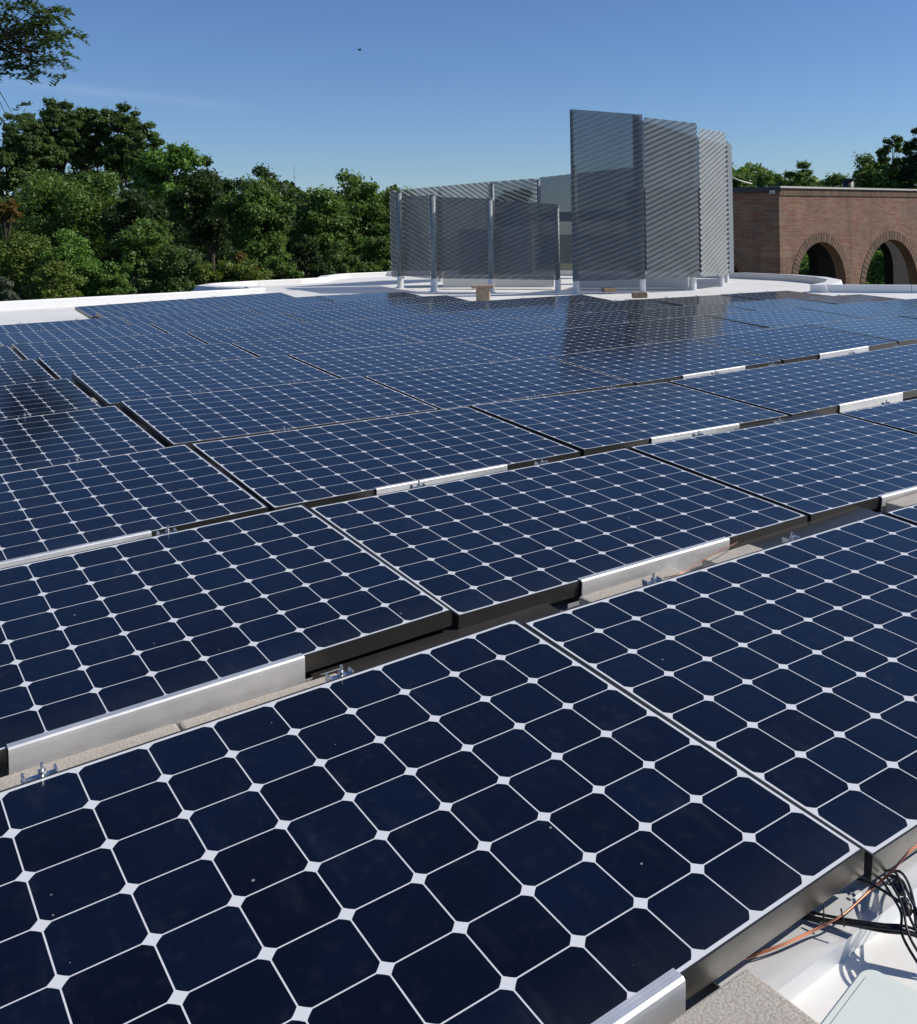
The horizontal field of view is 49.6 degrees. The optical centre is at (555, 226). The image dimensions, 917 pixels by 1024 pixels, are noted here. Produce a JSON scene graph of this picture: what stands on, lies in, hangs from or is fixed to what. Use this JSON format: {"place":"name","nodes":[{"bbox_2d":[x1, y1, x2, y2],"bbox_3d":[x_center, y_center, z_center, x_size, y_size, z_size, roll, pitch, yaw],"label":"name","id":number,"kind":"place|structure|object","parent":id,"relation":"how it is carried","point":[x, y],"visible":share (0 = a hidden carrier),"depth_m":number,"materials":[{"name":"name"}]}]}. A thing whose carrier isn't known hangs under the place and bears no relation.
{"place":"outdoors","nodes":[
{"label":"outdoors","id":0,"kind":"place"},
{"bbox_2d":[0,0,916,195],"label":"sky","id":1,"kind":"structure","parent":0,"point":[435,93],"materials":[{"name":"blue"}]},
{"bbox_2d":[560,263,876,279],"bbox_3d":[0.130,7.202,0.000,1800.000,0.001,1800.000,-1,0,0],"label":"ground","id":2,"kind":"structure","parent":0,"point":[565,267],"depth_m":174.18,"materials":[{"name":"green plant"}]},
{"bbox_2d":[0,145,41,203],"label":"tree","id":3,"kind":"object","parent":2,"relation":"on","point":[6,161],"visible":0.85,"depth_m":43.72,"materials":[{"name":"green plant"}]},
{"bbox_2d":[0,226,54,299],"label":"shrub","id":4,"kind":"object","parent":2,"relation":"on","point":[20,254],"visible":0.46,"depth_m":23.69,"materials":[{"name":"green plant"}]},
{"bbox_2d":[0,108,69,262],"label":"tree","id":5,"kind":"object","parent":2,"relation":"on","point":[27,140],"visible":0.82,"depth_m":44.35,"materials":[{"name":"green plant"}]},
{"bbox_2d":[0,0,90,133],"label":"overhanging tree","id":6,"kind":"object","parent":2,"relation":"on","point":[48,34],"visible":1,"depth_m":19.95,"materials":[{"name":"green plant"}]},
{"bbox_2d":[19,257,87,299],"bbox_3d":[-11.200,4.031,21.977,1.372,6.748,1.207,-1,0,19],"label":"shrub","id":7,"kind":"object","parent":2,"relation":"on","point":[45,289],"visible":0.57,"depth_m":21.84,"materials":[{"name":"green plant"}]},
{"bbox_2d":[34,96,89,183],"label":"tree","id":8,"kind":"object","parent":2,"relation":"on","point":[67,123],"visible":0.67,"depth_m":45.65,"materials":[{"name":"green plant"}]},
{"bbox_2d":[0,163,128,261],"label":"tree","id":9,"kind":"object","parent":2,"relation":"on","point":[75,204],"visible":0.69,"depth_m":32.32,"materials":[{"name":"green plant"}]},
{"bbox_2d":[37,228,104,296],"bbox_3d":[-11.689,3.707,24.046,1.719,7.414,1.554,-1,0,-29],"label":"shrub","id":10,"kind":"object","parent":2,"relation":"on","point":[77,254],"visible":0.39,"depth_m":23.75,"materials":[{"name":"green plant"}]},
{"bbox_2d":[73,106,111,272],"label":"tree","id":11,"kind":"object","parent":2,"relation":"on","point":[91,142],"visible":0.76,"depth_m":46.72,"materials":[{"name":"green plant"}]},
{"bbox_2d":[83,258,137,296],"bbox_3d":[-10.806,4.068,23.973,1.289,6.660,1.293,-1,0,0],"label":"shrub","id":12,"kind":"object","parent":2,"relation":"on","point":[116,279],"visible":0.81,"depth_m":23.71,"materials":[{"name":"green plant"}]},
{"bbox_2d":[93,101,146,271],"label":"tree","id":13,"kind":"object","parent":2,"relation":"on","point":[120,121],"visible":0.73,"depth_m":46.46,"materials":[{"name":"green plant"}]},
{"bbox_2d":[95,186,169,293],"bbox_3d":[-13.636,3.043,32.057,2.184,8.812,2.548,-1,0,0],"label":"tree","id":14,"kind":"object","parent":2,"relation":"on","point":[118,216],"visible":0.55,"depth_m":31.52,"materials":[{"name":"green plant"}]},
{"bbox_2d":[108,217,173,293],"bbox_3d":[-11.321,3.531,26.950,1.677,7.753,1.752,-1,0,0],"label":"tree","id":15,"kind":"object","parent":2,"relation":"on","point":[137,234],"visible":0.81,"depth_m":26.71,"materials":[{"name":"green plant"}]},
{"bbox_2d":[122,120,165,293],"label":"tree","id":16,"kind":"object","parent":2,"relation":"on","point":[142,134],"visible":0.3,"depth_m":44.77,"materials":[{"name":"green plant"}]},
{"bbox_2d":[126,140,205,276],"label":"tree","id":17,"kind":"object","parent":2,"relation":"on","point":[148,168],"visible":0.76,"depth_m":40.34,"materials":[{"name":"green plant"}]},
{"bbox_2d":[128,240,204,293],"bbox_3d":[-10.515,3.864,27.074,2.014,7.059,2.152,-1,0,0],"label":"shrub","id":18,"kind":"object","parent":2,"relation":"on","point":[173,260],"visible":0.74,"depth_m":26.48,"materials":[{"name":"green plant"}]},
{"bbox_2d":[0,179,396,296],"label":"distant wood","id":19,"kind":"object","parent":2,"relation":"on","point":[286,184],"visible":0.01,"depth_m":60.51,"materials":[{"name":"green plant"}]},
{"bbox_2d":[164,222,240,284],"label":"tree","id":20,"kind":"object","parent":2,"relation":"on","point":[226,250],"visible":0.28,"depth_m":48.91,"materials":[{"name":"green plant"}]},
{"bbox_2d":[165,165,246,271],"bbox_3d":[-14.105,2.492,39.937,3.194,9.931,3.150,-1,0,0],"label":"tree","id":21,"kind":"object","parent":2,"relation":"on","point":[202,226],"visible":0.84,"depth_m":39.23,"materials":[{"name":"green plant"}]},
{"bbox_2d":[217,256,274,281],"bbox_3d":[-8.287,4.058,26.460,1.448,6.590,1.626,-1,0,0],"label":"shrub","id":22,"kind":"object","parent":2,"relation":"on","point":[243,270],"visible":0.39,"depth_m":26.16,"materials":[{"name":"green plant"}]},
{"bbox_2d":[207,173,297,267],"bbox_3d":[-10.553,2.732,34.969,2.670,9.322,2.914,-1,0,35],"label":"tree","id":23,"kind":"object","parent":2,"relation":"on","point":[258,203],"visible":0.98,"depth_m":34.38,"materials":[{"name":"green plant"}]},
{"bbox_2d":[263,247,303,279],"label":"shrub","id":24,"kind":"object","parent":2,"relation":"on","point":[279,264],"visible":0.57,"depth_m":30.84,"materials":[{"name":"green plant"}]},
{"bbox_2d":[287,233,328,278],"bbox_3d":[-8.353,3.776,33.063,1.445,7.157,1.320,-1,0,-21],"label":"shrub","id":25,"kind":"object","parent":2,"relation":"on","point":[301,258],"visible":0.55,"depth_m":32.87,"materials":[{"name":"green plant"}]},
{"bbox_2d":[289,184,352,270],"bbox_3d":[-9.035,2.863,37.952,2.498,9.006,2.979,-1,0,0],"label":"tree","id":26,"kind":"object","parent":2,"relation":"on","point":[320,221],"visible":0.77,"depth_m":37.37,"materials":[{"name":"green plant"}]},
{"bbox_2d":[317,238,368,276],"bbox_3d":[-7.340,3.869,34.041,1.919,6.934,1.655,-1,0,-44],"label":"shrub","id":27,"kind":"object","parent":2,"relation":"on","point":[351,263],"visible":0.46,"depth_m":33.70,"materials":[{"name":"green plant"}]},
{"bbox_2d":[333,168,389,269],"bbox_3d":[-8.171,2.463,39.921,3.455,9.774,3.012,-1,0,37],"label":"tree","id":28,"kind":"object","parent":2,"relation":"on","point":[362,200],"visible":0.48,"depth_m":39.52,"materials":[{"name":"green plant"}]},
{"bbox_2d":[356,234,390,272],"bbox_3d":[-6.431,3.786,35.140,1.620,7.066,1.639,-1,0,38],"label":"shrub","id":29,"kind":"object","parent":2,"relation":"on","point":[372,248],"visible":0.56,"depth_m":34.85,"materials":[{"name":"green plant"}]},
{"bbox_2d":[0,276,916,1023],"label":"roof deck","id":30,"kind":"structure","parent":2,"relation":"on","point":[888,954],"depth_m":17.76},
{"bbox_2d":[0,359,55,385],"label":"solar panel","id":31,"kind":"object","parent":30,"relation":"on","point":[22,371],"visible":0.58,"depth_m":7.52,"materials":[{"name":"blue glass"}]},
{"bbox_2d":[0,378,101,419],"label":"solar panel","id":32,"kind":"object","parent":30,"relation":"on","point":[45,397],"visible":0.58,"depth_m":6.32,"materials":[{"name":"blue glass"}]},
{"bbox_2d":[0,317,131,333],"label":"solar panel","id":33,"kind":"object","parent":30,"relation":"on","point":[67,324],"visible":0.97,"depth_m":11.63,"materials":[{"name":"blue glass"}]},
{"bbox_2d":[0,405,164,473],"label":"solar panel","id":34,"kind":"object","parent":30,"relation":"on","point":[33,442],"visible":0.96,"depth_m":5.14,"materials":[{"name":"blue glass"}]},
{"bbox_2d":[0,324,164,347],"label":"solar panel","id":35,"kind":"object","parent":30,"relation":"on","point":[7,339],"visible":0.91,"depth_m":10.42,"materials":[{"name":"blue glass"}]},
{"bbox_2d":[0,724,179,790],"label":"concrete paver","id":36,"kind":"object","parent":30,"relation":"on","point":[9,781],"visible":0.14,"depth_m":2.17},
{"bbox_2d":[11,332,205,360],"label":"solar panel","id":37,"kind":"object","parent":30,"relation":"on","point":[27,351],"visible":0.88,"depth_m":9.27,"materials":[{"name":"blue glass"}]},
{"bbox_2d":[0,285,264,309],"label":"parapet","id":38,"kind":"structure","parent":30,"relation":"on","point":[66,302],"depth_m":18.44,"materials":[{"name":"white"}]},
{"bbox_2d":[0,444,267,568],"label":"solar panel","id":39,"kind":"object","parent":30,"relation":"on","point":[52,511],"visible":0.87,"depth_m":3.93,"materials":[{"name":"blue glass"}]},
{"bbox_2d":[75,299,196,318],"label":"solar panel","id":40,"kind":"object","parent":30,"relation":"on","point":[89,312],"visible":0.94,"depth_m":14.64,"materials":[{"name":"blue glass"}]},
{"bbox_2d":[37,343,256,387],"bbox_3d":[-3.300,1.110,8.104,1.560,0.067,1.070,-1,5,-37],"label":"solar panel","id":41,"kind":"object","parent":30,"relation":"on","point":[61,367],"visible":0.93,"depth_m":8.16,"materials":[{"name":"blue glass"}]},
{"bbox_2d":[96,304,226,317],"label":"solar panel","id":42,"kind":"object","parent":30,"relation":"on","point":[165,310],"visible":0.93,"depth_m":13.61,"materials":[{"name":"blue glass"}]},
{"bbox_2d":[120,309,260,324],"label":"solar panel","id":43,"kind":"object","parent":30,"relation":"on","point":[177,317],"visible":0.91,"depth_m":12.51,"materials":[{"name":"blue glass"}]},
{"bbox_2d":[72,355,337,408],"bbox_3d":[-2.477,1.072,7.001,1.560,0.067,1.070,0,4,-37],"label":"solar panel","id":44,"kind":"object","parent":30,"relation":"on","point":[105,388],"visible":0.91,"depth_m":6.93,"materials":[{"name":"blue glass"}]},
{"bbox_2d":[0,504,451,774],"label":"solar panel","id":45,"kind":"object","parent":30,"relation":"on","point":[102,646],"visible":0.96,"depth_m":2.70,"materials":[{"name":"blue glass"}]},
{"bbox_2d":[150,314,305,332],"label":"solar panel","id":46,"kind":"object","parent":30,"relation":"on","point":[216,324],"visible":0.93,"depth_m":11.35,"materials":[{"name":"blue glass"}]},
{"bbox_2d":[185,292,293,304],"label":"solar panel","id":47,"kind":"object","parent":30,"relation":"on","point":[234,298],"visible":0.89,"depth_m":15.69,"materials":[{"name":"blue glass"}]},
{"bbox_2d":[178,673,337,730],"bbox_3d":[-0.637,1.185,2.311,0.400,0.060,0.300,-1,0,-37],"label":"concrete paver","id":48,"kind":"object","parent":30,"relation":"on","point":[200,719],"visible":0.19,"depth_m":2.38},
{"bbox_2d":[186,321,357,343],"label":"solar panel","id":49,"kind":"object","parent":30,"relation":"on","point":[244,334],"visible":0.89,"depth_m":10.23,"materials":[{"name":"blue glass"}]},
{"bbox_2d":[213,296,330,309],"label":"solar panel","id":50,"kind":"object","parent":30,"relation":"on","point":[244,304],"visible":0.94,"depth_m":14.54,"materials":[{"name":"blue glass"}]},
{"bbox_2d":[120,376,438,447],"bbox_3d":[-1.652,1.077,5.900,1.560,0.067,1.070,0,4,-37],"label":"solar panel","id":51,"kind":"object","parent":30,"relation":"on","point":[186,419],"visible":0.97,"depth_m":5.80,"materials":[{"name":"blue glass"}]},
{"bbox_2d":[192,272,386,290],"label":"parapet","id":52,"kind":"structure","parent":30,"relation":"on","point":[232,285],"depth_m":25.01,"materials":[{"name":"white"}]},
{"bbox_2d":[246,300,373,315],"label":"solar panel","id":53,"kind":"object","parent":30,"relation":"on","point":[318,306],"visible":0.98,"depth_m":13.46,"materials":[{"name":"blue glass"}]},
{"bbox_2d":[231,329,423,356],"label":"solar panel","id":54,"kind":"object","parent":30,"relation":"on","point":[315,343],"visible":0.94,"depth_m":9.12,"materials":[{"name":"blue glass"}]},
{"bbox_2d":[284,305,426,322],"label":"solar panel","id":55,"kind":"object","parent":30,"relation":"on","point":[354,313],"visible":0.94,"depth_m":12.30,"materials":[{"name":"blue glass"}]},
{"bbox_2d":[288,339,520,377],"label":"solar panel","id":56,"kind":"object","parent":30,"relation":"on","point":[362,362],"visible":0.91,"depth_m":7.91,"materials":[{"name":"blue glass"}]},
{"bbox_2d":[330,312,479,330],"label":"solar panel","id":57,"kind":"object","parent":30,"relation":"on","point":[395,322],"visible":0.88,"depth_m":11.22,"materials":[{"name":"blue glass"}]},
{"bbox_2d":[353,295,467,306],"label":"solar panel","id":58,"kind":"object","parent":30,"relation":"on","point":[409,300],"visible":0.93,"depth_m":14.44,"materials":[{"name":"blue glass"}]},
{"bbox_2d":[0,619,864,1023],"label":"solar panel","id":59,"kind":"object","parent":30,"relation":"on","point":[514,821],"visible":0.99,"depth_m":1.66,"materials":[{"name":"blue glass"}]},
{"bbox_2d":[305,603,559,678],"bbox_3d":[-0.254,1.176,2.675,0.760,0.057,0.380,-1,0,-37],"label":"support tray","id":60,"kind":"object","parent":30,"relation":"on","point":[396,650],"visible":0.13,"depth_m":2.73,"materials":[{"name":"grey metal"}]},
{"bbox_2d":[398,300,521,313],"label":"solar panel","id":61,"kind":"object","parent":30,"relation":"on","point":[432,308],"visible":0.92,"depth_m":13.26,"materials":[{"name":"blue glass"}]},
{"bbox_2d":[387,318,555,341],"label":"solar panel","id":62,"kind":"object","parent":30,"relation":"on","point":[464,330],"visible":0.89,"depth_m":10.09,"materials":[{"name":"blue glass"}]},
{"bbox_2d":[389,192,562,292],"bbox_3d":[-2.305,0.261,21.327,5.478,2.233,1.278,-1,0,41],"label":"screen","id":63,"kind":"object","parent":30,"relation":"on","point":[491,240],"visible":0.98,"depth_m":20.68,"materials":[{"name":"white"}]},
{"bbox_2d":[389,174,571,281],"bbox_3d":[-1.205,-0.074,25.990,6.751,2.962,2.060,-1,0,-20],"label":"back screen","id":64,"kind":"object","parent":30,"relation":"on","point":[552,189],"visible":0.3,"depth_m":26.87,"materials":[{"name":"white"}]},
{"bbox_2d":[364,356,633,409],"bbox_3d":[-0.394,1.073,6.865,1.560,0.067,1.070,0,4,-37],"label":"solar panel","id":65,"kind":"object","parent":30,"relation":"on","point":[469,385],"visible":0.91,"depth_m":6.79,"materials":[{"name":"blue glass"}]},
{"bbox_2d":[443,278,554,286],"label":"equipment curb","id":66,"kind":"structure","parent":30,"relation":"on","point":[498,283],"depth_m":21.40,"materials":[{"name":"white"}]},
{"bbox_2d":[451,305,585,320],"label":"solar panel","id":67,"kind":"object","parent":30,"relation":"on","point":[507,313],"visible":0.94,"depth_m":12.19,"materials":[{"name":"blue glass"}]},
{"bbox_2d":[498,294,612,306],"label":"solar panel","id":68,"kind":"object","parent":30,"relation":"on","point":[551,300],"visible":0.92,"depth_m":14.25,"materials":[{"name":"blue glass"}]},
{"bbox_2d":[309,448,806,629],"bbox_3d":[0.024,1.104,3.700,1.560,0.108,1.100,0,4,-37],"label":"solar panel","id":69,"kind":"object","parent":30,"relation":"on","point":[470,551],"visible":0.92,"depth_m":3.54,"materials":[{"name":"blue glass"}]},
{"bbox_2d":[457,326,658,358],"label":"solar panel","id":70,"kind":"object","parent":30,"relation":"on","point":[549,342],"visible":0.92,"depth_m":8.90,"materials":[{"name":"blue glass"}]},
{"bbox_2d":[515,310,660,328],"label":"solar panel","id":71,"kind":"object","parent":30,"relation":"on","point":[565,321],"visible":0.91,"depth_m":11.06,"materials":[{"name":"blue glass"}]},
{"bbox_2d":[387,271,842,292],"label":"parapet","id":72,"kind":"structure","parent":30,"relation":"on","point":[815,287],"depth_m":23.28,"materials":[{"name":"white"}]},
{"bbox_2d":[555,299,675,312],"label":"solar panel","id":73,"kind":"object","parent":30,"relation":"on","point":[617,305],"visible":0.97,"depth_m":13.14,"materials":[{"name":"blue glass"}]},
{"bbox_2d":[470,382,788,455],"bbox_3d":[0.442,1.106,5.754,1.560,0.108,1.100,1,3,-37],"label":"solar panel","id":74,"kind":"object","parent":30,"relation":"on","point":[585,423],"visible":0.88,"depth_m":5.64,"materials":[{"name":"blue glass"}]},
{"bbox_2d":[579,568,683,605],"bbox_3d":[0.319,1.167,3.045,0.400,0.060,0.300,-1,0,-37],"label":"concrete paver","id":75,"kind":"object","parent":30,"relation":"on","point":[613,590],"visible":0.22,"depth_m":3.10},
{"bbox_2d":[579,275,688,287],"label":"equipment curb","id":76,"kind":"structure","parent":30,"relation":"on","point":[672,282],"depth_m":20.51,"materials":[{"name":"white"}]},
{"bbox_2d":[570,109,733,293],"bbox_3d":[2.653,-0.652,22.100,2.574,3.948,6.655,-1,0,22],"label":"tall screen","id":77,"kind":"object","parent":30,"relation":"on","point":[652,198],"visible":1,"depth_m":19.46,"materials":[{"name":"white"}]},
{"bbox_2d":[548,339,781,385],"bbox_3d":[0.873,1.077,7.820,1.560,0.108,1.100,-1,5,-37],"label":"solar panel","id":78,"kind":"object","parent":30,"relation":"on","point":[651,363],"visible":0.91,"depth_m":7.74,"materials":[{"name":"blue glass"}]},
{"bbox_2d":[593,315,766,341],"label":"solar panel","id":79,"kind":"object","parent":30,"relation":"on","point":[674,329],"visible":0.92,"depth_m":9.87,"materials":[{"name":"blue glass"}]},
{"bbox_2d":[624,304,751,318],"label":"solar panel","id":80,"kind":"object","parent":30,"relation":"on","point":[684,311],"visible":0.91,"depth_m":12.06,"materials":[{"name":"blue glass"}]},
{"bbox_2d":[644,295,760,305],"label":"solar panel","id":81,"kind":"object","parent":30,"relation":"on","point":[699,300],"visible":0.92,"depth_m":14.05,"materials":[{"name":"blue glass"}]},
{"bbox_2d":[669,970,818,1023],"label":"concrete paver","id":82,"kind":"object","parent":30,"relation":"on","point":[746,997],"visible":1,"depth_m":1.39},
{"bbox_2d":[630,413,916,520],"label":"solar panel","id":83,"kind":"object","parent":30,"relation":"on","point":[815,468],"visible":0.94,"depth_m":4.51,"materials":[{"name":"blue glass"}]},
{"bbox_2d":[717,298,834,310],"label":"solar panel","id":84,"kind":"object","parent":30,"relation":"on","point":[771,304],"visible":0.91,"depth_m":13.01,"materials":[{"name":"blue glass"}]},
{"bbox_2d":[704,308,862,328],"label":"solar panel","id":85,"kind":"object","parent":30,"relation":"on","point":[774,318],"visible":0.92,"depth_m":10.85,"materials":[{"name":"blue glass"}]},
{"bbox_2d":[669,359,916,415],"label":"solar panel","id":86,"kind":"object","parent":30,"relation":"on","point":[808,386],"visible":0.94,"depth_m":6.60,"materials":[{"name":"blue glass"}]},
{"bbox_2d":[691,324,896,363],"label":"solar panel","id":87,"kind":"object","parent":30,"relation":"on","point":[794,343],"visible":0.92,"depth_m":8.69,"materials":[{"name":"blue glass"}]},
{"bbox_2d":[730,507,879,548],"bbox_3d":[0.988,1.158,3.627,0.770,0.065,0.380,-1,0,-37],"label":"support tray","id":88,"kind":"object","parent":30,"relation":"on","point":[818,525],"visible":0.11,"depth_m":3.71,"materials":[{"name":"grey metal"}]},
{"bbox_2d":[713,850,916,1000],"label":"tray","id":89,"kind":"object","parent":30,"relation":"on","point":[791,971],"visible":0.54,"depth_m":1.60,"materials":[{"name":"white"}]},
{"bbox_2d":[523,513,916,880],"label":"solar panel","id":90,"kind":"object","parent":89,"relation":"on","point":[787,668],"visible":0.99,"depth_m":2.39,"materials":[{"name":"blue glass"}]},
{"bbox_2d":[877,869,916,963],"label":"cable bundle","id":91,"kind":"object","parent":90,"relation":"hanging from","point":[897,884],"visible":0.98,"depth_m":1.60,"materials":[{"name":"black rubber"}]},
{"bbox_2d":[744,844,916,959],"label":"copper wire","id":92,"kind":"object","parent":89,"relation":"on","point":[813,930],"visible":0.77,"depth_m":1.61,"materials":[{"name":"brown"}]},
{"bbox_2d":[803,905,916,937],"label":"cable bundle","id":93,"kind":"object","parent":89,"relation":"on","point":[890,928],"visible":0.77,"depth_m":1.60,"materials":[{"name":"black rubber"}]},
{"bbox_2d":[797,301,916,318],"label":"solar panel","id":94,"kind":"object","parent":30,"relation":"on","point":[873,309],"visible":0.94,"depth_m":11.80,"materials":[{"name":"blue glass"}]},
{"bbox_2d":[805,316,916,345],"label":"solar panel","id":95,"kind":"object","parent":30,"relation":"on","point":[900,331],"visible":0.96,"depth_m":9.64,"materials":[{"name":"blue glass"}]},
{"bbox_2d":[817,284,911,292],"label":"parapet","id":96,"kind":"structure","parent":30,"relation":"on","point":[841,288],"depth_m":18.44,"materials":[{"name":"white"}]},
{"bbox_2d":[817,343,916,380],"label":"solar panel","id":97,"kind":"object","parent":30,"relation":"on","point":[898,361],"visible":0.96,"depth_m":7.63,"materials":[{"name":"blue glass"}]},
{"bbox_2d":[820,970,916,1023],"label":"junction box","id":98,"kind":"object","parent":30,"relation":"on","point":[871,997],"visible":1,"depth_m":1.37,"materials":[{"name":"white plastic"}]},
{"bbox_2d":[839,398,916,433],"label":"solar panel","id":99,"kind":"object","parent":30,"relation":"on","point":[901,415],"visible":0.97,"depth_m":5.56,"materials":[{"name":"blue glass"}]},
{"bbox_2d":[849,150,904,284],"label":"tree","id":100,"kind":"object","parent":2,"relation":"on","point":[870,173],"visible":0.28,"depth_m":55.39,"materials":[{"name":"green plant"}]},
{"bbox_2d":[875,134,912,171],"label":"tree","id":101,"kind":"object","parent":2,"relation":"on","point":[883,152],"visible":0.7,"depth_m":56.54,"materials":[{"name":"green plant"}]},
{"bbox_2d":[896,127,916,188],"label":"tree","id":102,"kind":"object","parent":2,"relation":"on","point":[907,173],"visible":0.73,"depth_m":54.73,"materials":[{"name":"green plant"}]},
{"bbox_2d":[732,186,916,288],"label":"brick pavilion","id":103,"kind":"structure","parent":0,"point":[842,234],"depth_m":32.05,"materials":[{"name":"brown"}]},
{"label":"support tray","id":104,"kind":"object","parent":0,"visible":0},
{"bbox_2d":[191,406,579,510],"bbox_3d":[-0.816,1.107,4.790,1.560,0.108,1.100,0,4,-37],"label":"solar panel","id":105,"kind":"object","parent":104,"relation":"on","point":[308,468],"visible":0.92,"depth_m":4.67,"materials":[{"name":"blue glass"}]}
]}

